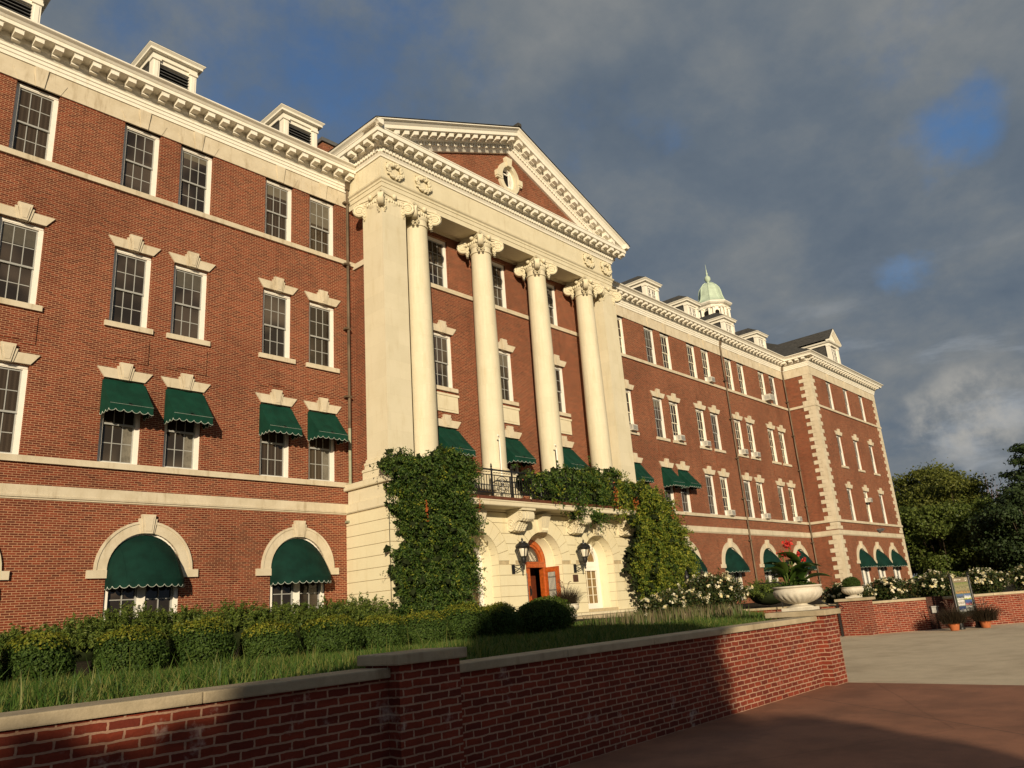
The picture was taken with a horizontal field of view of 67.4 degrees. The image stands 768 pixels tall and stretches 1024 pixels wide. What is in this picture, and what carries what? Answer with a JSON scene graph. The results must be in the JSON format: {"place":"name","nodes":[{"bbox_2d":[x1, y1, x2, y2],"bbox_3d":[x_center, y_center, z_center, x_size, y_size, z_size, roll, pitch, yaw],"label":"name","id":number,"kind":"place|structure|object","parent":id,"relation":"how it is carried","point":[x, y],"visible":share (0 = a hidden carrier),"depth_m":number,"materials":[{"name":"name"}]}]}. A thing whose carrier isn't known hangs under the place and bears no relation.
{"place":"outdoors","nodes":[
{"label":"outdoors","id":0,"kind":"place"},
{"bbox_2d":[70,617,737,678],"bbox_3d":[-5.693,5.589,15.750,19.300,0.176,32.700,-19,-22,39],"label":"planting bed","id":1,"kind":"object","parent":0,"point":[84,664],"depth_m":16.20,"materials":[{"name":"soil"}]},
{"bbox_2d":[0,622,71,662],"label":"juniper","id":2,"kind":"object","parent":1,"relation":"on","point":[5,637],"visible":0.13,"depth_m":18.36,"materials":[{"name":"green plant"}]},
{"bbox_2d":[0,630,76,685],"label":"boxwood shrub","id":3,"kind":"object","parent":1,"relation":"on","point":[46,652],"visible":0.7,"depth_m":9.97,"materials":[{"name":"green plant"}]},
{"bbox_2d":[43,612,124,661],"bbox_3d":[-11.007,6.511,19.648,2.550,1.383,2.474,-19,-22,39],"label":"juniper","id":4,"kind":"object","parent":1,"relation":"on","point":[83,636],"visible":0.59,"depth_m":19.12,"materials":[{"name":"green plant"}]},
{"bbox_2d":[89,623,169,675],"bbox_3d":[-5.508,3.914,11.100,1.093,0.879,1.014,-19,-22,39],"label":"boxwood shrub","id":5,"kind":"object","parent":1,"relation":"on","point":[120,645],"visible":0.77,"depth_m":10.82,"materials":[{"name":"green plant"}]},
{"bbox_2d":[88,600,171,638],"bbox_3d":[-10.310,6.620,20.639,2.544,1.557,2.433,-19,-22,39],"label":"juniper","id":6,"kind":"object","parent":1,"relation":"on","point":[146,618],"visible":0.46,"depth_m":20.45,"materials":[{"name":"green plant"}]},
{"bbox_2d":[151,603,232,647],"bbox_3d":[-9.233,6.914,21.628,2.562,1.431,2.481,-19,-22,39],"label":"juniper","id":7,"kind":"object","parent":1,"relation":"on","point":[191,614],"visible":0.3,"depth_m":21.40,"materials":[{"name":"green plant"}]},
{"bbox_2d":[166,615,237,668],"bbox_3d":[-4.821,4.073,11.916,1.098,0.921,0.991,-19,-22,39],"label":"boxwood shrub","id":8,"kind":"object","parent":1,"relation":"on","point":[194,639],"visible":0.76,"depth_m":11.63,"materials":[{"name":"green plant"}]},
{"bbox_2d":[208,598,278,646],"bbox_3d":[-8.134,7.146,22.935,2.544,1.565,2.504,-19,-22,39],"label":"juniper","id":9,"kind":"object","parent":1,"relation":"on","point":[240,619],"visible":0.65,"depth_m":22.53,"materials":[{"name":"green plant"}]},
{"bbox_2d":[237,619,301,660],"bbox_3d":[-3.988,4.293,12.636,1.079,0.793,0.897,-19,-22,39],"label":"boxwood shrub","id":10,"kind":"object","parent":1,"relation":"on","point":[269,638],"visible":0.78,"depth_m":12.35,"materials":[{"name":"green plant"}]},
{"bbox_2d":[263,599,324,639],"bbox_3d":[-7.084,7.446,23.913,2.559,1.427,2.538,-19,-22,39],"label":"juniper","id":11,"kind":"object","parent":1,"relation":"on","point":[287,613],"visible":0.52,"depth_m":23.51,"materials":[{"name":"green plant"}]},
{"bbox_2d":[299,595,360,627],"bbox_3d":[-6.120,7.649,24.988,2.515,1.515,2.530,-19,-22,39],"label":"juniper","id":12,"kind":"object","parent":1,"relation":"on","point":[326,609],"visible":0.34,"depth_m":24.81,"materials":[{"name":"green plant"}]},
{"bbox_2d":[299,612,364,655],"bbox_3d":[-3.188,4.461,13.485,1.096,0.848,1.114,-19,-22,39],"label":"boxwood shrub","id":13,"kind":"object","parent":1,"relation":"on","point":[336,632],"visible":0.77,"depth_m":13.18,"materials":[{"name":"green plant"}]},
{"bbox_2d":[337,591,395,627],"bbox_3d":[-5.138,7.859,26.101,2.575,1.576,2.484,-19,-22,39],"label":"juniper","id":14,"kind":"object","parent":1,"relation":"on","point":[365,608],"visible":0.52,"depth_m":25.85,"materials":[{"name":"green plant"}]},
{"bbox_2d":[355,614,409,649],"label":"boxwood shrub","id":15,"kind":"object","parent":1,"relation":"on","point":[378,627],"visible":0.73,"depth_m":13.98,"materials":[{"name":"green plant"}]},
{"bbox_2d":[0,606,780,712],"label":"grass","id":16,"kind":"structure","parent":1,"relation":"on","point":[39,693],"depth_m":8.68,"materials":[{"name":"green plant"}]},
{"bbox_2d":[401,610,452,645],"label":"boxwood shrub","id":17,"kind":"object","parent":1,"relation":"on","point":[427,625],"visible":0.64,"depth_m":14.71,"materials":[{"name":"green plant"}]},
{"bbox_2d":[441,601,492,640],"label":"boxwood shrub","id":18,"kind":"object","parent":1,"relation":"on","point":[467,620],"visible":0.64,"depth_m":15.51,"materials":[{"name":"green plant"}]},
{"bbox_2d":[478,601,523,637],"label":"boxwood shrub","id":19,"kind":"object","parent":1,"relation":"on","point":[505,618],"visible":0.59,"depth_m":16.35,"materials":[{"name":"green plant"}]},
{"bbox_2d":[516,600,570,633],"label":"boxwood shrub","id":20,"kind":"object","parent":1,"relation":"on","point":[541,615],"visible":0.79,"depth_m":17.18,"materials":[{"name":"green plant"}]},
{"bbox_2d":[524,595,576,627],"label":"boxwood shrub","id":21,"kind":"object","parent":1,"relation":"on","point":[573,615],"visible":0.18,"depth_m":18.77,"materials":[{"name":"green plant"}]},
{"bbox_2d":[629,594,691,617],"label":"rose bush","id":22,"kind":"object","parent":1,"relation":"on","point":[659,602],"visible":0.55,"depth_m":22.92,"materials":[{"name":"green plant"}]},
{"bbox_2d":[581,601,749,625],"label":"flower spikes","id":23,"kind":"object","parent":1,"relation":"on","point":[667,614],"visible":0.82,"depth_m":19.20,"materials":[{"name":"plant"}]},
{"bbox_2d":[646,587,710,612],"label":"rose bush","id":24,"kind":"object","parent":1,"relation":"on","point":[691,596],"visible":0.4,"depth_m":24.41,"materials":[{"name":"green plant"}]},
{"bbox_2d":[677,568,753,612],"bbox_3d":[6.933,7.175,26.208,2.558,1.766,2.656,-3,-17,-3],"label":"rose bush","id":25,"kind":"object","parent":1,"relation":"on","point":[717,589],"visible":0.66,"depth_m":25.58,"materials":[{"name":"green plant"}]},
{"bbox_2d":[40,0,1023,576],"label":"sky","id":26,"kind":"structure","parent":0,"point":[854,169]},
{"bbox_2d":[561,682,1023,767],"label":"red paving","id":27,"kind":"structure","parent":0,"point":[876,725],"depth_m":8.71,"materials":[{"name":"red brick"}]},
{"bbox_2d":[0,608,847,767],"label":"garden wall","id":28,"kind":"structure","parent":27,"relation":"on","point":[445,707],"depth_m":7.05,"materials":[{"name":"brick"}]},
{"bbox_2d":[772,584,822,611],"bbox_3d":[5.242,3.913,14.042,0.870,0.436,0.870,-19,-22,39],"label":"stone urn","id":29,"kind":"object","parent":28,"relation":"on","point":[799,597],"visible":1,"depth_m":13.77,"materials":[{"name":"stone"}]},
{"bbox_2d":[764,539,830,583],"bbox_3d":[5.231,3.323,14.206,1.143,0.909,1.136,-19,-22,39],"label":"canna plant","id":30,"kind":"object","parent":29,"relation":"in","point":[798,571],"visible":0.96,"depth_m":14.12,"materials":[{"name":"green plant"}]},
{"bbox_2d":[731,582,1022,608],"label":"bed","id":31,"kind":"object","parent":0,"point":[756,605],"visible":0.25,"depth_m":36.93,"materials":[{"name":"soil"}]},
{"bbox_2d":[742,578,784,604],"bbox_3d":[10.320,8.361,30.998,2.431,1.088,2.559,-19,-22,39],"label":"juniper","id":32,"kind":"object","parent":31,"relation":"on","point":[761,594],"visible":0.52,"depth_m":30.49,"materials":[{"name":"green plant"}]},
{"bbox_2d":[821,581,873,603],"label":"rose bush","id":33,"kind":"object","parent":31,"relation":"on","point":[830,595],"visible":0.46,"depth_m":28.29,"materials":[{"name":"green plant"}]},
{"bbox_2d":[864,576,919,600],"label":"rose bush","id":34,"kind":"object","parent":31,"relation":"on","point":[889,588],"visible":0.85,"depth_m":28.52,"materials":[{"name":"green plant"}]},
{"bbox_2d":[909,569,961,597],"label":"rose bush","id":35,"kind":"object","parent":31,"relation":"on","point":[936,584],"visible":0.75,"depth_m":28.64,"materials":[{"name":"green plant"}]},
{"bbox_2d":[954,565,1014,593],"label":"rose bush","id":36,"kind":"object","parent":31,"relation":"on","point":[982,580],"visible":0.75,"depth_m":29.00,"materials":[{"name":"green plant"}]},
{"bbox_2d":[1003,563,1023,590],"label":"rose bush","id":37,"kind":"object","parent":31,"relation":"on","point":[1018,573],"visible":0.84,"depth_m":29.65,"materials":[{"name":"green plant"}]},
{"bbox_2d":[840,623,1023,684],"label":"plaza","id":38,"kind":"structure","parent":0,"point":[993,655],"depth_m":16.96,"materials":[{"name":"beige concrete"}]},
{"bbox_2d":[740,603,844,635],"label":"garden wall","id":39,"kind":"structure","parent":38,"relation":"on","point":[778,609],"depth_m":28.38,"materials":[{"name":"stone"}]},
{"bbox_2d":[834,590,1023,635],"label":"garden wall","id":40,"kind":"structure","parent":38,"relation":"on","point":[860,616],"depth_m":26.80,"materials":[{"name":"brick"}]},
{"bbox_2d":[948,622,959,630],"bbox_3d":[14.536,7.964,25.241,0.390,0.258,0.390,-19,-22,39],"label":"flower pot","id":41,"kind":"object","parent":38,"relation":"on","point":[954,627],"visible":0.72,"depth_m":25.12,"materials":[{"name":"ceramic"}]},
{"bbox_2d":[927,600,980,623],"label":"fountain grass","id":42,"kind":"object","parent":41,"relation":"in","point":[947,616],"depth_m":25.15,"materials":[{"name":"plant"}]},
{"bbox_2d":[948,572,981,628],"bbox_3d":[15.289,7.307,25.976,1.061,1.826,0.260,1,-18,-18],"label":"map sign","id":43,"kind":"object","parent":38,"relation":"on","point":[962,592],"visible":0.77,"depth_m":26.00,"materials":[{"name":"black metal"}]},
{"bbox_2d":[978,620,990,627],"bbox_3d":[15.713,7.949,25.485,0.390,0.258,0.390,-19,-22,39],"label":"flower pot","id":44,"kind":"object","parent":38,"relation":"on","point":[985,624],"visible":0.81,"depth_m":25.36,"materials":[{"name":"ceramic"}]},
{"bbox_2d":[964,596,1005,620],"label":"fountain grass","id":45,"kind":"object","parent":44,"relation":"in","point":[987,614],"depth_m":25.37,"materials":[{"name":"plant"}]},
{"label":"ground","id":46,"kind":"structure","parent":0,"visible":0},
{"bbox_2d":[0,0,912,634],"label":"brick hall","id":47,"kind":"structure","parent":46,"relation":"on","point":[240,354],"depth_m":30.59,"materials":[{"name":"red brick"}]},
{"bbox_2d":[0,341,39,453],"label":"window","id":48,"kind":"structure","parent":47,"relation":"in","point":[13,377],"depth_m":22.53,"materials":[{"name":"clear glass"}]},
{"bbox_2d":[0,201,54,311],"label":"window","id":49,"kind":"structure","parent":47,"relation":"in","point":[20,242],"depth_m":23.66,"materials":[{"name":"white glass"}]},
{"bbox_2d":[9,82,58,161],"bbox_3d":[-15.559,-8.438,24.958,0.260,2.560,1.260,-19,-22,39],"label":"window","id":50,"kind":"structure","parent":47,"relation":"in","point":[33,126],"depth_m":25.02,"materials":[{"name":"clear glass"}]},
{"bbox_2d":[97,362,151,464],"bbox_3d":[-12.554,0.952,24.646,0.455,3.295,1.740,-19,-22,39],"label":"window","id":51,"kind":"structure","parent":47,"relation":"in","point":[118,442],"depth_m":24.64,"materials":[{"name":"clear glass"}]},
{"bbox_2d":[104,234,160,334],"bbox_3d":[-12.879,-3.389,25.945,0.455,3.430,1.740,-19,-22,39],"label":"window","id":52,"kind":"structure","parent":47,"relation":"in","point":[131,271],"depth_m":26.01,"materials":[{"name":"white glass"}]},
{"bbox_2d":[120,124,159,196],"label":"window","id":53,"kind":"structure","parent":47,"relation":"in","point":[139,168],"depth_m":27.43,"materials":[{"name":"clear glass"}]},
{"bbox_2d":[85,514,197,621],"bbox_3d":[-11.457,6.119,23.839,0.395,4.070,3.380,-19,-22,39],"label":"arched window","id":54,"kind":"structure","parent":47,"relation":"in","point":[164,596],"depth_m":24.02,"materials":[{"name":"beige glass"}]},
{"bbox_2d":[161,373,209,469],"bbox_3d":[-11.192,1.281,26.088,0.455,3.295,1.740,-19,-22,39],"label":"window","id":55,"kind":"structure","parent":47,"relation":"in","point":[181,438],"depth_m":26.09,"materials":[{"name":"clear glass"}]},
{"bbox_2d":[166,251,215,346],"bbox_3d":[-11.517,-3.060,27.386,0.455,3.430,1.740,-19,-22,39],"label":"window","id":56,"kind":"structure","parent":47,"relation":"in","point":[189,285],"depth_m":27.46,"materials":[{"name":"white glass"}]},
{"bbox_2d":[178,146,211,214],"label":"window","id":57,"kind":"structure","parent":47,"relation":"in","point":[195,167],"depth_m":28.88,"materials":[{"name":"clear glass"}]},
{"bbox_2d":[255,389,296,477],"bbox_3d":[-8.847,1.847,28.568,0.455,3.295,1.740,-19,-22,39],"label":"window","id":58,"kind":"structure","parent":47,"relation":"in","point":[273,455],"depth_m":28.58,"materials":[{"name":"clear glass"}]},
{"bbox_2d":[258,276,297,364],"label":"window","id":59,"kind":"structure","parent":47,"relation":"in","point":[276,306],"depth_m":29.95,"materials":[{"name":"white glass"}]},
{"bbox_2d":[265,179,291,241],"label":"window","id":60,"kind":"structure","parent":47,"relation":"in","point":[277,197],"depth_m":31.37,"materials":[{"name":"white glass"}]},
{"bbox_2d":[255,521,338,611],"bbox_3d":[-7.751,7.015,27.761,0.395,4.070,3.380,-19,-22,39],"label":"arched window","id":61,"kind":"structure","parent":47,"relation":"in","point":[300,592],"depth_m":27.93,"materials":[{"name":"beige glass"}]},
{"bbox_2d":[309,196,332,255],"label":"window","id":62,"kind":"structure","parent":47,"relation":"in","point":[320,212],"depth_m":32.84,"materials":[{"name":"white glass"}]},
{"bbox_2d":[304,290,340,373],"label":"window","id":63,"kind":"structure","parent":47,"relation":"in","point":[321,330],"depth_m":31.43,"materials":[{"name":"white glass"}]},
{"bbox_2d":[304,397,340,481],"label":"window","id":64,"kind":"structure","parent":47,"relation":"in","point":[320,450],"depth_m":30.05,"materials":[{"name":"white glass"}]},
{"bbox_2d":[369,443,488,621],"bbox_3d":[-2.594,5.789,28.195,2.487,7.678,5.124,-19,-22,39],"label":"climbing vine","id":65,"kind":"object","parent":47,"relation":"attached to","point":[438,545],"visible":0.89,"depth_m":28.22,"materials":[{"name":"green plant"}]},
{"bbox_2d":[427,236,446,287],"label":"window","id":66,"kind":"structure","parent":47,"relation":"in","point":[436,248],"depth_m":36.24,"materials":[{"name":"white glass"}]},
{"bbox_2d":[432,320,458,393],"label":"window","id":67,"kind":"structure","parent":47,"relation":"in","point":[442,348],"depth_m":34.86,"materials":[{"name":"white glass"}]},
{"bbox_2d":[437,414,460,429],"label":"window","id":68,"kind":"structure","parent":47,"relation":"in","point":[446,422],"depth_m":33.68,"materials":[{"name":"beige stone"}]},
{"bbox_2d":[465,547,484,605],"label":"arched window","id":69,"kind":"structure","parent":47,"relation":"in","point":[480,597],"depth_m":31.64,"materials":[{"name":"white wood"}]},
{"bbox_2d":[491,261,506,307],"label":"window","id":70,"kind":"structure","parent":47,"relation":"in","point":[497,269],"depth_m":39.25,"materials":[{"name":"white glass"}]},
{"bbox_2d":[498,338,518,406],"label":"window","id":71,"kind":"structure","parent":47,"relation":"in","point":[504,357],"depth_m":37.85,"materials":[{"name":"white glass"}]},
{"bbox_2d":[505,426,521,474],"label":"window","id":72,"kind":"structure","parent":47,"relation":"in","point":[509,432],"depth_m":36.64,"materials":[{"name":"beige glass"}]},
{"bbox_2d":[511,538,529,573],"bbox_3d":[0.351,7.157,32.066,0.930,1.440,0.620,-19,-22,39],"label":"wall lantern","id":73,"kind":"object","parent":47,"relation":"attached to","point":[521,546],"depth_m":31.87,"materials":[{"name":"black metal"}]},
{"bbox_2d":[546,283,557,325],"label":"window","id":74,"kind":"structure","parent":47,"relation":"in","point":[550,289],"depth_m":42.26,"materials":[{"name":"clear glass"}]},
{"bbox_2d":[544,566,560,596],"bbox_3d":[1.843,9.244,34.380,0.831,2.080,0.098,-18,-21,38],"label":"door","id":75,"kind":"structure","parent":47,"relation":"in","point":[552,575],"depth_m":34.48,"materials":[{"name":"orange wood"}]},
{"bbox_2d":[554,354,570,417],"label":"window","id":76,"kind":"structure","parent":47,"relation":"in","point":[557,362],"depth_m":40.85,"materials":[{"name":"white glass"}]},
{"bbox_2d":[573,540,589,572],"bbox_3d":[3.183,7.841,35.063,0.930,1.440,0.620,-19,-22,39],"label":"wall lantern","id":77,"kind":"object","parent":47,"relation":"attached to","point":[583,547],"depth_m":34.87,"materials":[{"name":"black metal"}]},
{"bbox_2d":[585,543,602,608],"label":"arched window","id":78,"kind":"structure","parent":47,"relation":"in","point":[592,573],"depth_m":37.35,"materials":[{"name":"white wood"}]},
{"bbox_2d":[576,611,634,618],"bbox_3d":[2.779,10.005,32.050,3.190,0.600,12.600,-19,-22,39],"label":"door landing","id":79,"kind":"object","parent":47,"relation":"attached to","point":[594,615],"depth_m":31.68,"materials":[{"name":"stone"}]},
{"bbox_2d":[567,603,578,615],"bbox_3d":[2.272,9.277,31.440,1.000,0.502,1.000,-19,-22,39],"label":"stone urn","id":80,"kind":"object","parent":79,"relation":"on","point":[576,606],"visible":0.27,"depth_m":31.16,"materials":[{"name":"stone"}]},
{"bbox_2d":[548,579,587,604],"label":"fountain grass","id":81,"kind":"object","parent":80,"relation":"in","point":[570,596],"depth_m":31.39,"materials":[{"name":"plant"}]},
{"bbox_2d":[512,456,702,599],"bbox_3d":[5.191,7.082,36.537,13.801,7.633,2.560,11,-22,-41],"label":"climbing vine","id":82,"kind":"object","parent":47,"relation":"attached to","point":[659,556],"visible":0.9,"depth_m":37.36,"materials":[{"name":"green plant"}]},
{"bbox_2d":[624,379,639,435],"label":"window","id":83,"kind":"structure","parent":47,"relation":"in","point":[627,386],"depth_m":47.36,"materials":[{"name":"clear glass"}]},
{"bbox_2d":[643,327,655,363],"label":"window","id":84,"kind":"structure","parent":47,"relation":"in","point":[648,335],"depth_m":51.19,"materials":[{"name":"clear glass"}]},
{"bbox_2d":[650,388,670,441],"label":"window","id":85,"kind":"structure","parent":47,"relation":"in","point":[661,435],"depth_m":49.75,"materials":[{"name":"clear glass"}]},
{"bbox_2d":[660,334,671,369],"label":"window","id":86,"kind":"structure","parent":47,"relation":"in","point":[664,339],"depth_m":52.61,"materials":[{"name":"clear glass"}]},
{"bbox_2d":[666,393,685,444],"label":"window","id":87,"kind":"structure","parent":47,"relation":"in","point":[673,406],"depth_m":51.21,"materials":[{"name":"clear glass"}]},
{"bbox_2d":[675,461,691,511],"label":"window","id":88,"kind":"structure","parent":47,"relation":"in","point":[686,503],"depth_m":49.81,"materials":[{"name":"clear glass"}]},
{"bbox_2d":[686,344,697,377],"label":"window","id":89,"kind":"structure","parent":47,"relation":"in","point":[690,351],"depth_m":55.11,"materials":[{"name":"clear glass"}]},
{"bbox_2d":[693,401,711,450],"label":"window","id":90,"kind":"structure","parent":47,"relation":"in","point":[699,414],"depth_m":53.71,"materials":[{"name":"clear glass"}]},
{"bbox_2d":[702,466,717,514],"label":"window","id":91,"kind":"structure","parent":47,"relation":"in","point":[709,480],"depth_m":52.38,"materials":[{"name":"clear glass"}]},
{"bbox_2d":[708,405,725,453],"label":"window","id":92,"kind":"structure","parent":47,"relation":"in","point":[718,448],"depth_m":55.15,"materials":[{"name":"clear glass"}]},
{"bbox_2d":[717,468,730,509],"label":"window","id":93,"kind":"structure","parent":47,"relation":"in","point":[723,481],"depth_m":53.88,"materials":[{"name":"white glass"}]},
{"bbox_2d":[721,538,742,600],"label":"arched window","id":94,"kind":"structure","parent":47,"relation":"in","point":[730,544],"depth_m":51.97,"materials":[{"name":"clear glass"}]},
{"bbox_2d":[732,412,748,457],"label":"window","id":95,"kind":"structure","parent":47,"relation":"in","point":[736,416],"depth_m":57.75,"materials":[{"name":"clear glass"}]},
{"bbox_2d":[741,473,754,517],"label":"window","id":96,"kind":"structure","parent":47,"relation":"in","point":[746,477],"depth_m":56.41,"materials":[{"name":"white glass"}]},
{"bbox_2d":[744,416,760,460],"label":"window","id":97,"kind":"structure","parent":47,"relation":"in","point":[749,426],"depth_m":59.22,"materials":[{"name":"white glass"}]},
{"bbox_2d":[754,475,765,513],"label":"window","id":98,"kind":"structure","parent":47,"relation":"in","point":[758,479],"depth_m":57.92,"materials":[{"name":"white glass"}]},
{"bbox_2d":[759,540,777,581],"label":"arched window","id":99,"kind":"structure","parent":47,"relation":"in","point":[768,575],"depth_m":55.70,"materials":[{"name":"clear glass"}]},
{"bbox_2d":[766,422,781,464],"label":"window","id":100,"kind":"structure","parent":47,"relation":"in","point":[770,432],"depth_m":61.84,"materials":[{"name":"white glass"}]},
{"bbox_2d":[775,478,787,520],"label":"window","id":101,"kind":"structure","parent":47,"relation":"in","point":[780,489],"depth_m":60.55,"materials":[{"name":"white glass"}]},
{"bbox_2d":[776,425,791,466],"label":"window","id":102,"kind":"structure","parent":47,"relation":"in","point":[780,428],"depth_m":63.30,"materials":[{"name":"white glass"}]},
{"bbox_2d":[857,541,870,586],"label":"arched window","id":103,"kind":"structure","parent":47,"relation":"in","point":[865,571],"depth_m":63.42,"materials":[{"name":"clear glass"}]},
{"bbox_2d":[892,457,972,542],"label":"deciduous tree","id":104,"kind":"object","parent":46,"relation":"on","point":[900,485],"visible":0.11,"depth_m":87.50,"materials":[{"name":"green plant"}]},
{"bbox_2d":[897,467,1000,539],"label":"deciduous tree","id":105,"kind":"object","parent":46,"relation":"on","point":[945,486],"visible":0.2,"depth_m":80.50,"materials":[{"name":"green plant"}]},
{"bbox_2d":[897,493,1005,577],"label":"deciduous tree","id":106,"kind":"object","parent":46,"relation":"on","point":[924,527],"visible":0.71,"depth_m":72.67,"materials":[{"name":"green plant"}]},
{"bbox_2d":[930,496,1022,579],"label":"deciduous tree","id":107,"kind":"object","parent":46,"relation":"on","point":[1005,528],"visible":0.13,"depth_m":71.98,"materials":[{"name":"green plant"}]},
{"bbox_2d":[961,476,1023,580],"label":"deciduous tree","id":108,"kind":"object","parent":46,"relation":"on","point":[1010,552],"visible":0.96,"depth_m":65.63,"materials":[{"name":"green plant"}]},
{"bbox_2d":[993,443,1023,512],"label":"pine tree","id":109,"kind":"object","parent":46,"relation":"on","point":[1015,461],"visible":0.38,"depth_m":74.03,"materials":[{"name":"green plant"}]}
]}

